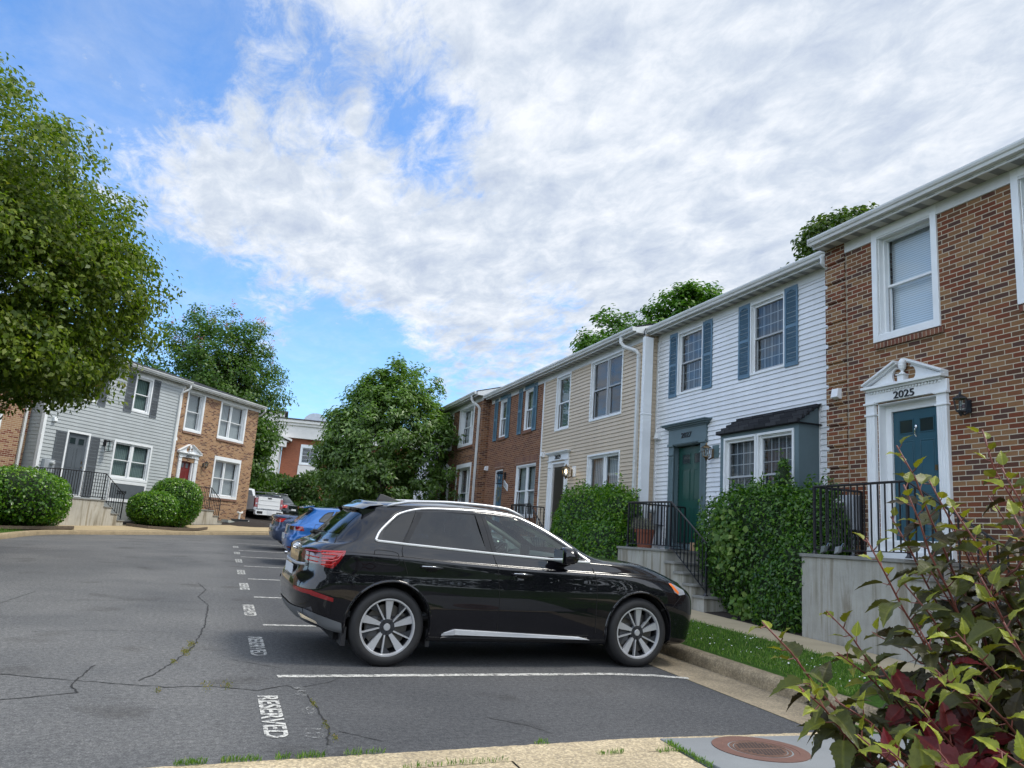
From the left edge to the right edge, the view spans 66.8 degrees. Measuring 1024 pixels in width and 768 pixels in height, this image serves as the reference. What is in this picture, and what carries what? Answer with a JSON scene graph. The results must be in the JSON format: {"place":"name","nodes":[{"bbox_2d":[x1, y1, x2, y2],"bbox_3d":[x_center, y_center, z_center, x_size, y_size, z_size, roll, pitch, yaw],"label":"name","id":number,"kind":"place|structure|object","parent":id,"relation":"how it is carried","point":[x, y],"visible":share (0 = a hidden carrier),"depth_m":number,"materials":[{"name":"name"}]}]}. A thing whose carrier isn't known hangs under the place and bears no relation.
{"place":"outdoors","nodes":[
{"label":"outdoors","id":0,"kind":"place"},
{"bbox_2d":[0,524,32,532],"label":"lawn","id":1,"kind":"structure","parent":0,"point":[11,530],"depth_m":23.97,"materials":[{"name":"plant"}]},
{"bbox_2d":[0,463,73,525],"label":"shrub","id":2,"kind":"object","parent":1,"relation":"on","point":[33,497],"visible":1,"depth_m":24.36,"materials":[{"name":"green plant"}]},
{"bbox_2d":[0,525,73,528],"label":"bed edging","id":3,"kind":"object","parent":1,"relation":"on","point":[40,527],"visible":1,"depth_m":24.63,"materials":[{"name":"brown wood"}]},
{"bbox_2d":[0,52,185,419],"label":"broadleaf tree","id":4,"kind":"object","parent":1,"relation":"on","point":[91,267],"visible":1,"depth_m":14.46,"materials":[{"name":"green plant"}]},
{"bbox_2d":[6,516,271,524],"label":"yard ground","id":5,"kind":"structure","parent":0,"point":[259,519],"depth_m":41.06,"materials":[{"name":"brown soil"}]},
{"bbox_2d":[0,393,32,468],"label":"row house","id":6,"kind":"structure","parent":5,"relation":"on","point":[13,431],"depth_m":27.32,"materials":[{"name":"beige brick"}]},
{"bbox_2d":[37,497,124,529],"bbox_3d":[-15.944,4.761,28.455,1.280,1.157,3.405,1,-12,16],"label":"stoop","id":7,"kind":"object","parent":5,"relation":"on","point":[88,512],"visible":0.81,"depth_m":28.26,"materials":[{"name":"beige concrete"}]},
{"bbox_2d":[34,467,124,519],"bbox_3d":[-15.916,4.041,28.592,1.226,1.666,3.230,1,-12,16],"label":"railing","id":8,"kind":"object","parent":7,"relation":"on","point":[106,475],"visible":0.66,"depth_m":28.53,"materials":[{"name":"black metal"}]},
{"bbox_2d":[21,348,193,530],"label":"row house","id":9,"kind":"structure","parent":5,"relation":"on","point":[129,449],"depth_m":31.20,"materials":[{"name":"grey"}]},
{"bbox_2d":[62,432,87,494],"bbox_3d":[-16.432,2.996,29.098,0.115,2.280,0.940,1,-12,16],"label":"door","id":10,"kind":"structure","parent":9,"relation":"in","point":[76,446],"depth_m":29.17,"materials":[{"name":"grey"}]},
{"bbox_2d":[108,439,152,482],"bbox_3d":[-15.677,3.187,31.859,0.200,1.570,2.140,1,-12,16],"label":"window","id":11,"kind":"structure","parent":9,"relation":"in","point":[133,472],"depth_m":31.87,"materials":[{"name":"white glass"}]},
{"bbox_2d":[131,375,154,414],"bbox_3d":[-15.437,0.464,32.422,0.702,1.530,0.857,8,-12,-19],"label":"window","id":12,"kind":"structure","parent":9,"relation":"in","point":[141,387],"depth_m":32.60,"materials":[{"name":"white glass"}]},
{"bbox_2d":[143,367,266,520],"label":"row house","id":13,"kind":"structure","parent":5,"relation":"on","point":[215,440],"depth_m":37.75,"materials":[{"name":"beige brick"}]},
{"bbox_2d":[179,461,189,480],"bbox_3d":[-14.997,4.484,35.324,0.115,2.100,0.740,1,-12,16],"label":"door","id":14,"kind":"structure","parent":13,"relation":"in","point":[184,471],"depth_m":35.49,"materials":[{"name":"red wood"}]},
{"bbox_2d":[183,391,205,433],"bbox_3d":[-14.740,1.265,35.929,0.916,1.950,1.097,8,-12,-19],"label":"window","id":15,"kind":"structure","parent":13,"relation":"in","point":[190,418],"depth_m":36.25,"materials":[{"name":"white glass"}]},
{"bbox_2d":[209,456,240,499],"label":"window","id":16,"kind":"structure","parent":13,"relation":"in","point":[226,480],"depth_m":38.47,"materials":[{"name":"white glass"}]},
{"bbox_2d":[216,402,247,443],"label":"window","id":17,"kind":"structure","parent":13,"relation":"in","point":[232,434],"depth_m":38.92,"materials":[{"name":"white glass"}]},
{"bbox_2d":[191,509,222,524],"bbox_3d":[-14.358,6.102,35.143,1.130,0.889,2.595,1,-12,16],"label":"stoop","id":18,"kind":"object","parent":5,"relation":"on","point":[206,517],"visible":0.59,"depth_m":35.12,"materials":[{"name":"beige concrete"}]},
{"bbox_2d":[201,486,220,519],"bbox_3d":[-13.872,5.368,35.083,0.086,1.446,2.290,1,-12,16],"label":"railing","id":19,"kind":"object","parent":18,"relation":"on","point":[210,500],"visible":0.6,"depth_m":35.52,"materials":[{"name":"black metal"}]},
{"bbox_2d":[224,521,269,526],"bbox_3d":[-12.992,6.867,38.127,1.415,0.256,3.630,0,-12,19],"label":"mulch bed","id":20,"kind":"object","parent":5,"relation":"on","point":[250,524],"visible":0.91,"depth_m":37.50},
{"bbox_2d":[221,519,233,522],"bbox_3d":[-13.680,6.637,37.556,0.400,0.160,0.680,1,-12,16],"label":"splash block","id":21,"kind":"object","parent":20,"relation":"on","point":[226,521],"depth_m":37.26,"materials":[{"name":"grey concrete"}]},
{"bbox_2d":[230,518,248,521],"bbox_3d":[-13.407,6.785,38.253,0.600,0.260,0.780,1,-12,16],"label":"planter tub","id":22,"kind":"object","parent":20,"relation":"on","point":[239,520],"visible":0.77,"depth_m":37.98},
{"bbox_2d":[238,392,286,494],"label":"broadleaf tree","id":23,"kind":"object","parent":5,"relation":"on","point":[257,471],"visible":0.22,"depth_m":47.90,"materials":[{"name":"green plant"}]},
{"bbox_2d":[38,524,268,530],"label":"sidewalk","id":24,"kind":"structure","parent":0,"point":[217,528],"depth_m":32.28,"materials":[{"name":"beige concrete"}]},
{"bbox_2d":[125,490,179,526],"bbox_3d":[-14.332,4.957,31.020,1.987,1.524,2.088,8,-12,-19],"label":"shrub","id":25,"kind":"object","parent":24,"relation":"on","point":[158,508],"visible":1,"depth_m":30.43,"materials":[{"name":"green plant"}]},
{"bbox_2d":[126,523,207,530],"bbox_3d":[-13.543,5.783,31.282,0.992,0.184,3.747,-3,-13,31],"label":"bed edging","id":26,"kind":"object","parent":24,"relation":"on","point":[164,528],"visible":1,"depth_m":30.43,"materials":[{"name":"brown wood"}]},
{"bbox_2d":[151,477,204,527],"bbox_3d":[-14.047,4.946,32.498,2.214,2.087,2.276,8,-12,-19],"label":"shrub","id":27,"kind":"object","parent":24,"relation":"on","point":[187,494],"visible":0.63,"depth_m":32.06,"materials":[{"name":"green plant"}]},
{"bbox_2d":[0,531,813,767],"bbox_3d":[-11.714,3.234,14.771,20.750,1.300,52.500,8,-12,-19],"label":"parking lot","id":28,"kind":"structure","parent":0,"point":[145,584],"depth_m":6.80,"materials":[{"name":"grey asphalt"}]},
{"bbox_2d":[0,665,94,699],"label":"pavement crack","id":29,"kind":"object","parent":28,"relation":"on","point":[75,690],"visible":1,"depth_m":5.74,"materials":[{"name":"black asphalt"}]},
{"bbox_2d":[0,530,268,538],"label":"kerb","id":30,"kind":"structure","parent":28,"relation":"on","point":[7,535],"depth_m":27.50,"materials":[{"name":"beige concrete"}]},
{"bbox_2d":[8,674,329,744],"bbox_3d":[-3.012,2.332,5.987,4.086,0.062,1.329,1,-12,13],"label":"pavement crack","id":31,"kind":"object","parent":28,"relation":"on","point":[227,687],"visible":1,"depth_m":6.01,"materials":[{"name":"black asphalt"}]},
{"bbox_2d":[138,583,208,680],"bbox_3d":[-3.976,2.886,9.727,0.361,0.210,7.489,8,-12,-17],"label":"pavement crack","id":32,"kind":"object","parent":28,"relation":"on","point":[196,639],"visible":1,"depth_m":8.27,"materials":[{"name":"black asphalt"}]},
{"bbox_2d":[154,639,337,741],"bbox_3d":[-2.458,2.409,6.318,0.998,0.109,3.820,13,-15,-39],"label":"crack moss","id":33,"kind":"object","parent":28,"relation":"on","point":[229,683],"visible":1,"depth_m":6.20,"materials":[{"name":"green plant"}]},
{"bbox_2d":[242,604,256,615],"bbox_3d":[-3.545,3.049,10.489,0.155,0.030,1.080,8,-12,-19],"label":"bay lettering","id":34,"kind":"object","parent":28,"relation":"on","point":[252,606],"visible":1,"depth_m":10.49,"materials":[{"name":"paint"}]},
{"bbox_2d":[248,637,266,654],"bbox_3d":[-2.624,2.692,7.997,0.155,0.030,1.060,8,-12,-19],"label":"bay lettering","id":35,"kind":"object","parent":28,"relation":"on","point":[261,643],"visible":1,"depth_m":8.03,"materials":[{"name":"paint"}]},
{"bbox_2d":[257,696,287,737],"bbox_3d":[-1.692,2.330,5.476,0.155,0.031,1.120,8,-12,-19],"label":"bay lettering","id":36,"kind":"object","parent":28,"relation":"on","point":[266,730],"visible":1,"depth_m":5.46,"materials":[{"name":"paint"}]},
{"bbox_2d":[265,624,312,625],"bbox_3d":[-1.103,3.175,10.092,4.102,0.006,0.111,8,-12,-21],"label":"parking line","id":37,"kind":"object","parent":28,"relation":"on","point":[287,625],"visible":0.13,"depth_m":9.45,"materials":[{"name":"paint"}]},
{"bbox_2d":[269,507,336,543],"bbox_3d":[-5.232,4.656,24.643,4.721,1.416,2.200,8,-10,-20],"label":"parked car","id":38,"kind":"object","parent":28,"relation":"on","point":[278,525],"visible":0.13,"depth_m":23.23,"materials":[{"name":"blue paint"}]},
{"bbox_2d":[282,505,339,553],"bbox_3d":[-3.590,3.903,19.615,4.242,1.424,2.160,8,-10,-21],"label":"parked car","id":39,"kind":"object","parent":28,"relation":"on","point":[312,517],"visible":0.25,"depth_m":18.48,"materials":[{"name":"blue paint"}]},
{"bbox_2d":[251,469,413,531],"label":"thicket","id":40,"kind":"object","parent":28,"relation":"on","point":[296,490],"visible":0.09,"depth_m":50.70,"materials":[{"name":"green plant"}]},
{"bbox_2d":[303,352,465,507],"bbox_3d":[-5.106,2.621,32.479,6.685,8.021,6.981,8,-12,-19],"label":"magnolia tree","id":41,"kind":"object","parent":28,"relation":"on","point":[352,461],"visible":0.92,"depth_m":31.37,"materials":[{"name":"green plant"}]},
{"bbox_2d":[277,673,688,678],"bbox_3d":[-0.117,2.802,7.480,4.162,0.008,0.277,8,-12,-20],"label":"parking line","id":42,"kind":"object","parent":28,"relation":"on","point":[385,675],"visible":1,"depth_m":7.38,"materials":[{"name":"paint"}]},
{"bbox_2d":[435,387,530,528],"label":"row house","id":43,"kind":"structure","parent":28,"relation":"on","point":[469,460],"depth_m":30.23,"materials":[{"name":"brown brick"}]},
{"bbox_2d":[444,413,453,452],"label":"window","id":44,"kind":"structure","parent":43,"relation":"in","point":[453,413],"depth_m":33.17,"materials":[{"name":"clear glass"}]},
{"bbox_2d":[454,462,471,502],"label":"window","id":45,"kind":"structure","parent":43,"relation":"in","point":[467,471],"depth_m":31.19,"materials":[{"name":"white glass"}]},
{"bbox_2d":[457,405,474,448],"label":"window","id":46,"kind":"structure","parent":43,"relation":"in","point":[471,409],"depth_m":31.91,"materials":[{"name":"white glass"}]},
{"bbox_2d":[150,732,817,767],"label":"path edging","id":47,"kind":"object","parent":28,"relation":"on","point":[523,752],"visible":0.69,"depth_m":4.89,"materials":[{"name":"concrete"}]},
{"bbox_2d":[280,494,690,666],"bbox_3d":[-0.202,2.215,8.931,4.668,1.648,2.386,9,-11,-22],"label":"parked suv","id":48,"kind":"object","parent":28,"relation":"on","point":[399,579],"visible":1,"depth_m":7.93,"materials":[{"name":"black paint"}]},
{"bbox_2d":[426,751,706,767],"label":"foot path","id":49,"kind":"structure","parent":28,"relation":"on","point":[667,759],"depth_m":4.96,"materials":[{"name":"concrete"}]},
{"bbox_2d":[173,738,713,767],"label":"seam weeds","id":50,"kind":"object","parent":49,"relation":"on","point":[303,754],"visible":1,"depth_m":4.64,"materials":[{"name":"green plant"}]},
{"bbox_2d":[569,303,644,353],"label":"broadleaf tree","id":51,"kind":"object","parent":28,"relation":"on","point":[587,340],"visible":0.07,"depth_m":43.71,"materials":[{"name":"green plant"}]},
{"bbox_2d":[631,279,724,325],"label":"broadleaf tree","id":52,"kind":"object","parent":28,"relation":"on","point":[686,296],"visible":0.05,"depth_m":40.88,"materials":[{"name":"green plant"}]},
{"bbox_2d":[599,644,878,732],"bbox_3d":[-3.962,5.488,24.252,0.610,0.926,38.700,8,-12,-19],"label":"gutter pan","id":53,"kind":"object","parent":28,"relation":"on","point":[776,704],"visible":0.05,"depth_m":7.78,"materials":[{"name":"concrete"}]},
{"bbox_2d":[660,734,908,767],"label":"concrete slab","id":54,"kind":"structure","parent":28,"relation":"on","point":[703,747],"depth_m":5.34,"materials":[{"name":"grey concrete"}]},
{"bbox_2d":[711,736,810,762],"bbox_3d":[1.755,2.588,5.493,0.670,0.024,0.670,8,-12,-19],"label":"manhole cover","id":55,"kind":"object","parent":54,"relation":"on","point":[766,749],"visible":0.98,"depth_m":5.47,"materials":[{"name":"metal"}]},
{"bbox_2d":[780,201,879,267],"bbox_3d":[10.480,0.282,24.321,4.264,12.617,5.093,8,-12,-19],"label":"broadleaf tree","id":56,"kind":"object","parent":28,"relation":"on","point":[819,226],"visible":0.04,"depth_m":25.04,"materials":[{"name":"green plant"}]},
{"bbox_2d":[748,427,1023,767],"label":"ninebark shrub","id":57,"kind":"object","parent":28,"relation":"on","point":[980,715],"visible":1,"depth_m":1.43,"materials":[{"name":"green plant"}]},
{"bbox_2d":[413,412,467,499],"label":"row house","id":58,"kind":"structure","parent":0,"point":[414,497],"depth_m":38.70,"materials":[{"name":"white"}]},
{"bbox_2d":[0,0,1023,468],"label":"sky","id":59,"kind":"structure","parent":0,"point":[456,188],"materials":[{"name":"blue"}]},
{"bbox_2d":[680,618,939,720],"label":"verge ground","id":60,"kind":"structure","parent":0,"point":[878,702],"depth_m":8.89,"materials":[{"name":"green plant"}]},
{"bbox_2d":[693,620,880,686],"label":"clover flowers","id":61,"kind":"object","parent":60,"relation":"on","point":[777,652],"visible":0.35,"depth_m":8.65,"materials":[{"name":"white plant"}]},
{"bbox_2d":[660,643,917,733],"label":"kerb","id":62,"kind":"structure","parent":60,"relation":"on","point":[756,677],"depth_m":8.19,"materials":[{"name":"concrete"}]},
{"bbox_2d":[704,611,922,665],"bbox_3d":[-0.090,5.666,24.714,1.700,1.049,40.500,8,-12,-19],"label":"planting bed","id":63,"kind":"object","parent":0,"point":[727,615],"visible":0.01,"depth_m":12.83,"materials":[{"name":"brown soil"}]},
{"bbox_2d":[491,532,504,542],"bbox_3d":[-1.026,5.543,26.544,1.130,1.004,2.945,8,-12,-19],"label":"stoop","id":64,"kind":"object","parent":63,"relation":"on","point":[495,534],"visible":0.04,"depth_m":26.30,"materials":[{"name":"grey concrete"}]},
{"bbox_2d":[483,372,544,538],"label":"row house","id":65,"kind":"structure","parent":63,"relation":"on","point":[513,450],"depth_m":26.43,"materials":[{"name":"brown brick"}]},
{"bbox_2d":[495,485,500,501],"bbox_3d":[-0.493,3.886,27.550,0.101,0.603,0.530,8,-12,-19],"label":"wreath","id":66,"kind":"object","parent":65,"relation":"attached to","point":[497,500],"visible":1,"depth_m":27.55,"materials":[{"name":"wicker"}]},
{"bbox_2d":[494,471,502,531],"bbox_3d":[-0.438,4.219,27.504,0.052,2.240,0.710,8,-12,-19],"label":"door","id":67,"kind":"structure","parent":65,"relation":"in","point":[498,503],"depth_m":27.61,"materials":[{"name":"blue metal"}]},
{"bbox_2d":[499,399,506,437],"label":"window","id":68,"kind":"structure","parent":65,"relation":"in","point":[502,419],"depth_m":28.30,"materials":[{"name":"white glass"}]},
{"bbox_2d":[514,463,535,517],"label":"window","id":69,"kind":"structure","parent":65,"relation":"in","point":[525,473],"depth_m":25.34,"materials":[{"name":"white glass"}]},
{"bbox_2d":[524,388,533,429],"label":"window","id":70,"kind":"structure","parent":65,"relation":"in","point":[531,391],"depth_m":26.00,"materials":[{"name":"white glass"}]},
{"bbox_2d":[505,536,549,548],"bbox_3d":[0.767,4.836,21.767,1.130,1.047,2.845,8,-12,-19],"label":"stoop","id":71,"kind":"object","parent":63,"relation":"on","point":[513,546],"visible":0.1,"depth_m":21.45,"materials":[{"name":"grey concrete"}]},
{"bbox_2d":[509,503,544,546],"bbox_3d":[0.882,4.207,21.814,1.136,1.616,2.690,8,-12,-19],"label":"railing","id":72,"kind":"object","parent":71,"relation":"on","point":[525,505],"visible":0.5,"depth_m":21.86,"materials":[{"name":"black metal"}]},
{"bbox_2d":[546,471,642,559],"bbox_3d":[1.929,3.504,18.952,1.632,2.778,4.772,8,-12,-19],"label":"shrub","id":73,"kind":"object","parent":63,"relation":"on","point":[589,524],"visible":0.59,"depth_m":17.91,"materials":[{"name":"green plant"}]},
{"bbox_2d":[535,323,767,543],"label":"row house","id":74,"kind":"structure","parent":63,"relation":"on","point":[590,432],"depth_m":21.12,"materials":[{"name":"beige plastic"}]},
{"bbox_2d":[549,463,564,533],"bbox_3d":[1.327,3.418,22.575,0.040,2.200,0.880,8,-12,-19],"label":"storm door","id":75,"kind":"structure","parent":74,"relation":"in","point":[558,478],"depth_m":22.76,"materials":[{"name":"glass"}]},
{"bbox_2d":[554,372,571,431],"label":"window","id":76,"kind":"structure","parent":74,"relation":"in","point":[567,379],"depth_m":23.38,"materials":[{"name":"white glass"}]},
{"bbox_2d":[586,450,620,493],"bbox_3d":[2.384,2.730,20.018,0.200,1.910,1.840,8,-12,-19],"label":"window","id":77,"kind":"structure","parent":74,"relation":"in","point":[601,459],"depth_m":20.20,"materials":[{"name":"white glass"}]},
{"bbox_2d":[589,349,623,421],"bbox_3d":[2.561,0.087,20.566,0.200,1.680,1.840,8,-12,-19],"label":"window","id":78,"kind":"structure","parent":74,"relation":"in","point":[605,364],"depth_m":20.66,"materials":[{"name":"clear glass"}]},
{"bbox_2d":[617,546,734,611],"bbox_3d":[3.443,3.850,15.157,1.490,1.169,3.235,8,-12,-19],"label":"stoop","id":79,"kind":"object","parent":63,"relation":"on","point":[668,563],"visible":0.41,"depth_m":14.53,"materials":[{"name":"grey concrete"}]},
{"bbox_2d":[629,516,653,547],"bbox_3d":[2.714,3.083,16.226,0.463,0.648,0.696,8,-12,-19],"label":"flower pot","id":80,"kind":"object","parent":79,"relation":"on","point":[644,546],"visible":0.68,"depth_m":15.99,"materials":[{"name":"ceramic"}]},
{"bbox_2d":[626,501,707,595],"bbox_3d":[3.557,3.169,15.165,1.456,1.681,2.930,8,-12,-19],"label":"railing","id":81,"kind":"object","parent":79,"relation":"on","point":[646,503],"visible":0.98,"depth_m":15.12,"materials":[{"name":"black metal"}]},
{"bbox_2d":[637,251,829,550],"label":"row house","id":82,"kind":"structure","parent":63,"relation":"on","point":[729,409],"depth_m":15.63,"materials":[{"name":"white"}]},
{"bbox_2d":[678,445,699,542],"bbox_3d":[3.939,2.407,16.964,0.054,2.100,1.090,8,-12,-19],"label":"door","id":83,"kind":"structure","parent":82,"relation":"in","point":[689,457],"depth_m":17.08,"materials":[{"name":"green wood"}]},
{"bbox_2d":[676,324,702,395],"bbox_3d":[4.092,-0.522,17.552,0.198,1.470,1.010,8,-12,-19],"label":"window","id":84,"kind":"structure","parent":82,"relation":"in","point":[694,342],"depth_m":17.76,"materials":[{"name":"white glass"}]},
{"bbox_2d":[723,434,759,503],"bbox_3d":[4.340,1.746,14.593,0.200,1.520,0.980,8,-12,-19],"label":"window","id":85,"kind":"structure","parent":82,"relation":"in","point":[744,454],"depth_m":14.84,"materials":[{"name":"white glass"}]},
{"bbox_2d":[750,291,783,375],"bbox_3d":[5.024,-0.949,15.092,0.198,1.470,1.020,8,-12,-19],"label":"window","id":86,"kind":"structure","parent":82,"relation":"in","point":[771,338],"depth_m":15.28,"materials":[{"name":"clear glass"}]},
{"bbox_2d":[756,428,793,487],"bbox_3d":[4.692,1.585,13.665,0.200,1.520,0.990,8,-12,-19],"label":"window","id":87,"kind":"structure","parent":82,"relation":"in","point":[783,439],"depth_m":13.94,"materials":[{"name":"white glass"}]},
{"bbox_2d":[693,448,853,632],"bbox_3d":[4.385,2.616,13.092,1.796,3.012,3.639,8,-12,-19],"label":"shrub","id":88,"kind":"object","parent":63,"relation":"on","point":[776,519],"visible":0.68,"depth_m":12.31,"materials":[{"name":"green plant"}]},
{"bbox_2d":[706,495,753,620],"bbox_3d":[3.615,3.008,13.150,0.370,2.286,1.728,6,-11,-9],"label":"ivy","id":89,"kind":"object","parent":88,"relation":"attached to","point":[740,606],"visible":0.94,"depth_m":12.99,"materials":[{"name":"green plant"}]},
{"bbox_2d":[808,469,856,555],"bbox_3d":[4.908,2.199,12.025,0.752,1.773,1.016,8,-12,-19],"label":"shrub","id":90,"kind":"object","parent":63,"relation":"on","point":[823,493],"visible":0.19,"depth_m":11.68,"materials":[{"name":"green plant"}]},
{"bbox_2d":[799,553,1019,670],"bbox_3d":[5.314,2.904,9.503,0.990,1.424,4.045,8,-12,-19],"label":"stoop","id":91,"kind":"object","parent":63,"relation":"on","point":[832,583],"visible":0.26,"depth_m":10.27,"materials":[{"name":"grey concrete"}]},
{"bbox_2d":[812,480,1023,630],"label":"railing","id":92,"kind":"object","parent":91,"relation":"on","point":[827,488],"visible":0.72,"depth_m":10.54,"materials":[{"name":"black metal"}]},
{"bbox_2d":[820,543,830,552],"bbox_3d":[4.410,2.310,10.937,0.095,0.152,0.113,8,-12,-19],"label":"key lock box","id":93,"kind":"object","parent":92,"relation":"hanging from","point":[823,549],"visible":1,"depth_m":10.91,"materials":[{"name":"silver metal"}]},
{"bbox_2d":[834,543,843,553],"bbox_3d":[4.504,2.267,10.688,0.095,0.152,0.113,8,-12,-19],"label":"key lock box","id":94,"kind":"object","parent":92,"relation":"hanging from","point":[838,549],"visible":1,"depth_m":10.66,"materials":[{"name":"silver metal"}]},
{"bbox_2d":[691,609,946,680],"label":"sidewalk","id":95,"kind":"structure","parent":0,"point":[818,646],"depth_m":10.68,"materials":[{"name":"concrete"}]},
{"bbox_2d":[829,712,911,739],"bbox_3d":[4.935,2.916,5.753,5.400,0.157,5.100,8,-12,-19],"label":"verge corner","id":96,"kind":"object","parent":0,"point":[874,732],"visible":0.03,"depth_m":6.39,"materials":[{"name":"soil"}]},
{"bbox_2d":[807,138,1023,595],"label":"row house","id":97,"kind":"structure","parent":0,"point":[924,296],"depth_m":10.86,"materials":[{"name":"red brick"}]},
{"bbox_2d":[871,204,940,342],"bbox_3d":[5.902,-1.572,11.503,0.300,1.795,1.180,8,-12,-19],"label":"window","id":98,"kind":"structure","parent":97,"relation":"in","point":[915,298],"depth_m":11.69,"materials":[{"name":"clear glass"}]},
{"bbox_2d":[893,406,939,541],"bbox_3d":[5.730,1.270,10.976,0.115,1.865,0.820,8,-12,-19],"label":"door","id":99,"kind":"structure","parent":97,"relation":"in","point":[921,423],"depth_m":11.03,"materials":[{"name":"blue wood"}]},
{"bbox_2d":[1009,165,1023,304],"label":"window","id":100,"kind":"structure","parent":97,"relation":"in","point":[1017,192],"depth_m":9.83,"materials":[{"name":"white glass"}]},
{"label":"driveway","id":101,"kind":"structure","parent":0,"visible":0},
{"bbox_2d":[136,299,298,470],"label":"crape myrtle","id":102,"kind":"object","parent":101,"relation":"on","point":[231,372],"visible":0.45,"depth_m":49.67,"materials":[{"name":"green plant"}]},
{"bbox_2d":[245,488,282,518],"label":"pickup truck","id":103,"kind":"object","parent":101,"relation":"on","point":[258,506],"visible":0.24,"depth_m":42.09,"materials":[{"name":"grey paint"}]},
{"bbox_2d":[255,492,298,516],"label":"parked suv","id":104,"kind":"object","parent":101,"relation":"on","point":[289,507],"visible":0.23,"depth_m":45.36,"materials":[{"name":"black paint"}]},
{"bbox_2d":[259,410,416,500],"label":"brick building","id":105,"kind":"structure","parent":101,"relation":"on","point":[300,436],"depth_m":72.34,"materials":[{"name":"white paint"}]},
{"bbox_2d":[299,444,317,465],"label":"window","id":106,"kind":"structure","parent":105,"relation":"in","point":[304,449],"depth_m":72.75,"materials":[{"name":"white glass"}]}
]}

